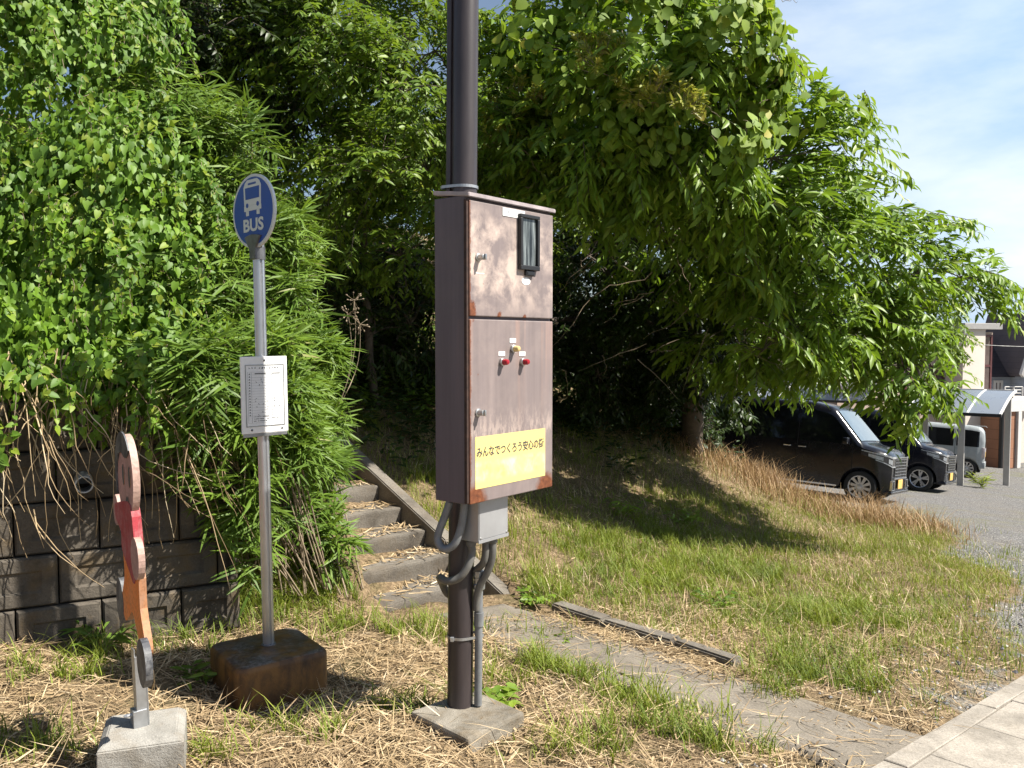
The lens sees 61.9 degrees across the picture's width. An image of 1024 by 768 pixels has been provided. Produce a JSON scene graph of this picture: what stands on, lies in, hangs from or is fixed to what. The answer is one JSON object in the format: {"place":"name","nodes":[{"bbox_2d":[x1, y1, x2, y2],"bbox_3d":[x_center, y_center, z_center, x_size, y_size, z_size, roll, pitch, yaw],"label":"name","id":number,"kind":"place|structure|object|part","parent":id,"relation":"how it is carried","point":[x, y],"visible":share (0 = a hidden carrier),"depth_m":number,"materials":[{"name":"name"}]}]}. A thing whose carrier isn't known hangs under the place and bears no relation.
{"place":"outdoors","nodes":[
{"label":"outdoors","id":0,"kind":"place"},
{"bbox_2d":[0,114,1023,767],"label":"ground","id":1,"kind":"structure","parent":0,"point":[996,504],"depth_m":5.92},
{"bbox_2d":[58,618,136,653],"bbox_3d":[-2.118,1.298,4.370,0.382,0.159,0.367,-1,3,-26],"label":"broadleaf weed","id":2,"kind":"object","parent":1,"relation":"on","point":[86,630],"visible":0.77,"depth_m":4.36,"materials":[{"name":"green plant"}]},
{"bbox_2d":[0,395,239,643],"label":"retaining wall","id":3,"kind":"structure","parent":1,"relation":"on","point":[42,588],"depth_m":4.44,"materials":[{"name":"concrete"}]},
{"bbox_2d":[0,0,243,475],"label":"vine thicket","id":4,"kind":"object","parent":3,"relation":"on","point":[86,156],"visible":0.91,"depth_m":4.71,"materials":[{"name":"green plant"}]},
{"bbox_2d":[0,348,287,614],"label":"dry stalks","id":5,"kind":"object","parent":4,"relation":"hanging from","point":[41,426],"visible":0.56,"depth_m":4.29,"materials":[{"name":"plant"}]},
{"bbox_2d":[96,431,187,767],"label":"child cutout sign","id":6,"kind":"object","parent":1,"relation":"on","point":[140,735],"visible":1,"depth_m":3.03,"materials":[{"name":"wood"}]},
{"bbox_2d":[169,659,216,691],"bbox_3d":[-1.512,1.375,4.052,0.278,0.114,0.283,-2,3,-33],"label":"broadleaf weed","id":7,"kind":"object","parent":1,"relation":"on","point":[210,673],"visible":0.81,"depth_m":4.06,"materials":[{"name":"green plant"}]},
{"bbox_2d":[92,46,294,365],"bbox_3d":[-1.914,-1.029,5.343,1.157,2.601,1.793,-2,3,-34],"label":"dwarf bamboo","id":8,"kind":"object","parent":1,"relation":"on","point":[220,137],"visible":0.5,"depth_m":5.28,"materials":[{"name":"green plant"}]},
{"bbox_2d":[63,0,351,223],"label":"broadleaf tree","id":9,"kind":"object","parent":1,"relation":"on","point":[210,57],"visible":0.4,"depth_m":7.64,"materials":[{"name":"green plant"}]},
{"bbox_2d":[0,113,434,550],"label":"undergrowth","id":10,"kind":"object","parent":1,"relation":"on","point":[69,225],"visible":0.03,"depth_m":9.38,"materials":[{"name":"green plant"}]},
{"bbox_2d":[98,296,352,621],"bbox_3d":[-1.523,0.397,4.798,1.040,1.764,1.464,2,4,38],"label":"dwarf bamboo","id":11,"kind":"object","parent":1,"relation":"on","point":[304,443],"visible":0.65,"depth_m":4.62,"materials":[{"name":"green plant"}]},
{"bbox_2d":[210,174,326,713],"bbox_3d":[-1.170,0.323,4.043,0.445,2.611,0.448,-2,4,-36],"label":"bus stop","id":12,"kind":"object","parent":1,"relation":"on","point":[270,664],"visible":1,"depth_m":4.01,"materials":[{"name":"metal"}]},
{"bbox_2d":[201,157,366,486],"bbox_3d":[-1.526,-0.378,5.542,1.153,2.148,1.300,0,3,0],"label":"dwarf bamboo","id":13,"kind":"object","parent":1,"relation":"on","point":[289,249],"visible":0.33,"depth_m":5.47,"materials":[{"name":"green plant"}]},
{"bbox_2d":[275,368,374,596],"bbox_3d":[-1.340,0.556,5.690,0.770,1.462,1.311,-1,3,-15],"label":"dwarf bamboo","id":14,"kind":"object","parent":1,"relation":"on","point":[335,545],"visible":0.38,"depth_m":5.42,"materials":[{"name":"green plant"}]},
{"bbox_2d":[338,292,369,406],"bbox_3d":[-1.174,-0.243,6.295,0.249,0.870,0.154,0,3,0],"label":"withered umbel","id":15,"kind":"object","parent":1,"relation":"on","point":[354,309],"visible":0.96,"depth_m":6.29,"materials":[{"name":"brown plant"}]},
{"bbox_2d":[192,0,528,411],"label":"broadleaf tree","id":16,"kind":"object","parent":1,"relation":"on","point":[374,51],"visible":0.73,"depth_m":8.00,"materials":[{"name":"green plant"}]},
{"bbox_2d":[0,0,769,282],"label":"broadleaf tree","id":17,"kind":"object","parent":1,"relation":"on","point":[406,190],"visible":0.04,"depth_m":14.06,"materials":[{"name":"green plant"}]},
{"bbox_2d":[236,222,575,394],"bbox_3d":[-1.107,-0.666,10.289,2.238,2.559,4.708,3,4,45],"label":"broadleaf tree","id":18,"kind":"object","parent":1,"relation":"on","point":[390,329],"visible":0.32,"depth_m":9.53,"materials":[{"name":"green plant"}]},
{"bbox_2d":[329,432,509,611],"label":"concrete stairs","id":19,"kind":"structure","parent":1,"relation":"on","point":[384,487],"depth_m":6.65,"materials":[{"name":"grey concrete"}]},
{"bbox_2d":[411,0,523,752],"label":"steel pole","id":20,"kind":"object","parent":1,"relation":"on","point":[462,97],"visible":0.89,"depth_m":3.65,"materials":[{"name":"brown metal"}]},
{"bbox_2d":[433,191,555,611],"bbox_3d":[-0.114,0.096,3.748,0.396,1.796,0.585,2,4,39],"label":"electrical cabinet","id":21,"kind":"object","parent":20,"relation":"attached to","point":[493,317],"visible":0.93,"depth_m":3.56,"materials":[{"name":"metal"}]},
{"bbox_3d":[0.018,0.104,3.645,0.061,0.751,0.562,2,4,39],"label":"door","id":22,"kind":"part","parent":21,"relation":"part of","materials":[{"name":"paint"}]},
{"bbox_3d":[0.018,-0.514,3.614,0.061,0.462,0.562,2,4,39],"label":"door","id":23,"kind":"part","parent":21,"relation":"part of","materials":[{"name":"paint"}]},
{"bbox_2d":[239,190,745,478],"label":"undergrowth","id":24,"kind":"object","parent":1,"relation":"on","point":[422,416],"visible":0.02,"depth_m":9.81,"materials":[{"name":"green plant"}]},
{"bbox_2d":[400,65,595,289],"bbox_3d":[-0.101,-1.862,10.327,2.517,4.820,3.232,0,3,0],"label":"broadleaf tree","id":25,"kind":"object","parent":1,"relation":"on","point":[503,189],"visible":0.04,"depth_m":10.07,"materials":[{"name":"green plant"}]},
{"bbox_2d":[482,682,522,706],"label":"broadleaf weed","id":26,"kind":"object","parent":1,"relation":"on","point":[510,689],"visible":0.72,"depth_m":4.07,"materials":[{"name":"green plant"}]},
{"bbox_2d":[0,332,1023,767],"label":"grass","id":27,"kind":"structure","parent":1,"relation":"on","point":[848,608],"depth_m":6.11,"materials":[{"name":"green plant"}]},
{"bbox_2d":[0,415,1023,767],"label":"straw litter","id":28,"kind":"object","parent":1,"relation":"on","point":[378,729],"visible":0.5,"depth_m":4.03,"materials":[{"name":"beige plant"}]},
{"bbox_2d":[510,585,556,605],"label":"broadleaf weed","id":29,"kind":"object","parent":1,"relation":"on","point":[528,599],"visible":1,"depth_m":5.92,"materials":[{"name":"green plant"}]},
{"bbox_2d":[537,629,574,643],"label":"broadleaf weed","id":30,"kind":"object","parent":1,"relation":"on","point":[556,635],"visible":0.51,"depth_m":5.16,"materials":[{"name":"green plant"}]},
{"bbox_2d":[601,491,652,515],"bbox_3d":[1.167,1.284,8.996,0.515,0.246,0.547,2,4,40],"label":"broadleaf weed","id":31,"kind":"object","parent":1,"relation":"on","point":[629,509],"visible":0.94,"depth_m":9.00,"materials":[{"name":"green plant"}]},
{"bbox_2d":[552,601,742,668],"bbox_3d":[0.800,1.609,5.373,1.400,0.185,0.124,3,4,45],"label":"path edging","id":32,"kind":"object","parent":1,"relation":"on","point":[597,617],"visible":0.43,"depth_m":5.30,"materials":[{"name":"concrete"}]},
{"bbox_2d":[506,73,823,442],"bbox_3d":[2.485,-1.916,15.418,7.364,7.886,4.662,0,3,0],"label":"broadleaf tree","id":33,"kind":"object","parent":1,"relation":"on","point":[733,422],"visible":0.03,"depth_m":15.81,"materials":[{"name":"green plant"}]},
{"bbox_2d":[329,326,1023,655],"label":"dry grass","id":34,"kind":"structure","parent":1,"relation":"on","point":[835,566],"depth_m":8.61,"materials":[{"name":"plant"}]},
{"bbox_2d":[625,368,729,461],"bbox_3d":[2.655,0.475,13.873,2.403,2.054,1.438,-3,4,-44],"label":"shrub","id":35,"kind":"object","parent":1,"relation":"on","point":[709,431],"visible":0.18,"depth_m":13.70,"materials":[{"name":"green plant"}]},
{"bbox_2d":[661,500,707,524],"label":"broadleaf weed","id":36,"kind":"object","parent":1,"relation":"on","point":[691,518],"visible":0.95,"depth_m":9.43,"materials":[{"name":"green plant"}]},
{"bbox_2d":[550,209,837,438],"bbox_3d":[1.953,-0.857,12.018,5.255,3.884,2.992,-1,3,-22],"label":"broadleaf tree","id":37,"kind":"object","parent":1,"relation":"on","point":[614,333],"visible":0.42,"depth_m":11.70,"materials":[{"name":"green plant"}]},
{"bbox_2d":[691,585,737,607],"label":"broadleaf weed","id":38,"kind":"object","parent":1,"relation":"on","point":[726,597],"visible":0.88,"depth_m":6.28,"materials":[{"name":"green plant"}]},
{"bbox_2d":[477,0,1023,464],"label":"chestnut tree","id":39,"kind":"object","parent":1,"relation":"on","point":[761,240],"visible":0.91,"depth_m":8.29,"materials":[{"name":"green plant"}]},
{"bbox_2d":[479,70,560,151],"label":"young shoots","id":40,"kind":"object","parent":39,"relation":"attached to","point":[522,83],"visible":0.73,"depth_m":8.07,"materials":[{"name":"green plant"}]},
{"bbox_2d":[478,0,875,215],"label":"kudzu vine","id":41,"kind":"object","parent":39,"relation":"attached to","point":[750,140],"visible":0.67,"depth_m":7.15,"materials":[{"name":"green plant"}]},
{"bbox_2d":[568,24,709,118],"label":"young shoots","id":42,"kind":"object","parent":41,"relation":"attached to","point":[645,86],"visible":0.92,"depth_m":6.79,"materials":[{"name":"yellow plant"}]},
{"bbox_2d":[601,377,986,543],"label":"dry grass","id":43,"kind":"structure","parent":1,"relation":"on","point":[764,476],"depth_m":12.56,"materials":[{"name":"beige plant"}]},
{"bbox_2d":[711,397,908,502],"bbox_3d":[5.772,1.215,16.626,3.436,1.785,1.875,4,-1,37],"label":"parked van","id":44,"kind":"object","parent":1,"relation":"on","point":[835,446],"visible":0.72,"depth_m":15.85,"materials":[{"name":"black paint"}]},
{"bbox_3d":[4.390,0.666,16.823,0.610,0.570,0.073,4,-1,37],"label":"side window","id":45,"kind":"part","parent":44,"relation":"part of","materials":[{"name":"black glass"}]},
{"bbox_3d":[5.035,0.721,16.336,0.850,0.590,0.074,4,-1,37],"label":"side window","id":46,"kind":"part","parent":44,"relation":"part of","materials":[{"name":"black glass"}]},
{"bbox_3d":[5.806,0.774,15.758,0.920,0.590,0.074,4,-1,37],"label":"side window","id":47,"kind":"part","parent":44,"relation":"part of","materials":[{"name":"black glass"}]},
{"bbox_2d":[748,382,876,407],"bbox_3d":[10.958,1.452,31.681,4.650,3.004,3.080,2,4,37],"label":"carport","id":48,"kind":"object","parent":1,"relation":"on","point":[829,398],"visible":0.06,"depth_m":30.01,"materials":[{"name":"black plastic"}]},
{"bbox_2d":[707,551,1023,767],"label":"loose stones","id":49,"kind":"object","parent":1,"relation":"on","point":[933,689],"visible":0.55,"depth_m":5.18,"materials":[{"name":"grey gravel"}]},
{"bbox_2d":[851,408,956,490],"bbox_3d":[8.622,1.494,20.343,3.436,1.760,1.875,4,-1,37],"label":"parked van","id":50,"kind":"object","parent":1,"relation":"on","point":[931,465],"visible":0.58,"depth_m":19.12,"materials":[{"name":"black paint"}]},
{"bbox_3d":[7.885,1.006,20.054,0.850,0.582,0.074,4,-1,37],"label":"side window","id":51,"kind":"part","parent":50,"relation":"part of","materials":[{"name":"black glass"}]},
{"bbox_3d":[8.656,1.059,19.476,0.920,0.582,0.074,4,-1,37],"label":"side window","id":52,"kind":"part","parent":50,"relation":"part of","materials":[{"name":"black glass"}]},
{"bbox_2d":[842,266,983,418],"bbox_3d":[14.048,-0.448,29.488,5.100,7.329,3.838,0,3,0],"label":"broadleaf tree","id":53,"kind":"object","parent":1,"relation":"on","point":[957,352],"visible":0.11,"depth_m":28.94,"materials":[{"name":"green plant"}]},
{"bbox_2d":[872,675,1023,767],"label":"kerb","id":54,"kind":"structure","parent":1,"relation":"on","point":[916,752],"depth_m":4.04,"materials":[{"name":"concrete"}]},
{"bbox_2d":[917,422,986,477],"bbox_3d":[13.097,1.994,27.090,3.435,1.620,1.875,4,-1,30],"label":"parked van","id":55,"kind":"object","parent":1,"relation":"on","point":[940,434],"visible":0.3,"depth_m":25.88,"materials":[{"name":"silver metal"}]},
{"bbox_3d":[13.132,1.594,26.286,0.850,0.534,0.073,4,-1,30],"label":"side window","id":56,"kind":"part","parent":55,"relation":"part of","materials":[{"name":"black glass"}]},
{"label":"side window","id":57,"kind":"part","parent":55,"relation":"part of","materials":[{"name":"black glass"}]},
{"bbox_2d":[912,388,1016,485],"bbox_3d":[12.258,1.558,23.386,2.350,2.728,3.080,2,4,37],"label":"carport","id":58,"kind":"object","parent":1,"relation":"on","point":[999,402],"visible":0.45,"depth_m":22.82,"materials":[{"name":"grey plastic"}]},
{"bbox_2d":[964,471,995,488],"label":"broadleaf weed","id":59,"kind":"object","parent":1,"relation":"on","point":[982,480],"visible":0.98,"depth_m":21.84,"materials":[{"name":"green plant"}]},
{"bbox_2d":[986,313,1023,395],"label":"gabled house","id":60,"kind":"structure","parent":1,"relation":"on","point":[1007,368],"depth_m":44.33,"materials":[{"name":"black"}]},
{"bbox_2d":[993,380,1002,389],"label":"window","id":61,"kind":"structure","parent":60,"relation":"in","point":[997,384],"depth_m":44.30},
{"bbox_2d":[0,0,1023,332],"label":"sky","id":62,"kind":"structure","parent":0,"point":[948,74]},
{"bbox_2d":[438,604,921,767],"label":"path","id":63,"kind":"structure","parent":0,"point":[847,748],"depth_m":4.28,"materials":[{"name":"beige concrete"}]},
{"bbox_2d":[744,323,1023,467],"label":"apartment house","id":64,"kind":"structure","parent":0,"point":[980,367],"depth_m":35.16,"materials":[{"name":"beige paint"}]},
{"bbox_2d":[927,365,943,386],"bbox_3d":[17.652,-0.306,35.557,0.944,0.982,0.058,-1,3,-24],"label":"window","id":65,"kind":"structure","parent":64,"relation":"in","point":[940,377],"depth_m":35.60,"materials":[{"name":"black glass"}]},
{"bbox_2d":[984,335,992,388],"bbox_3d":[19.897,-0.764,35.825,0.664,2.610,0.058,-1,3,-24],"label":"window","id":66,"kind":"structure","parent":64,"relation":"in","point":[989,338],"depth_m":35.87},
{"bbox_2d":[980,412,1015,467],"bbox_3d":[20.050,2.279,35.442,0.913,2.342,1.140,-1,3,-24],"label":"garage door","id":67,"kind":"structure","parent":64,"relation":"in","point":[991,429],"depth_m":35.06,"materials":[{"name":"brown wood"}]},
{"bbox_2d":[913,693,1023,767],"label":"pavement","id":68,"kind":"structure","parent":0,"point":[998,742],"depth_m":3.88,"materials":[{"name":"concrete"}]},
{"bbox_2d":[966,343,1023,346],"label":"overhead cable","id":69,"kind":"object","parent":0,"point":[998,345],"visible":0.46,"depth_m":29.96,"materials":[{"name":"black plastic"}]}
]}

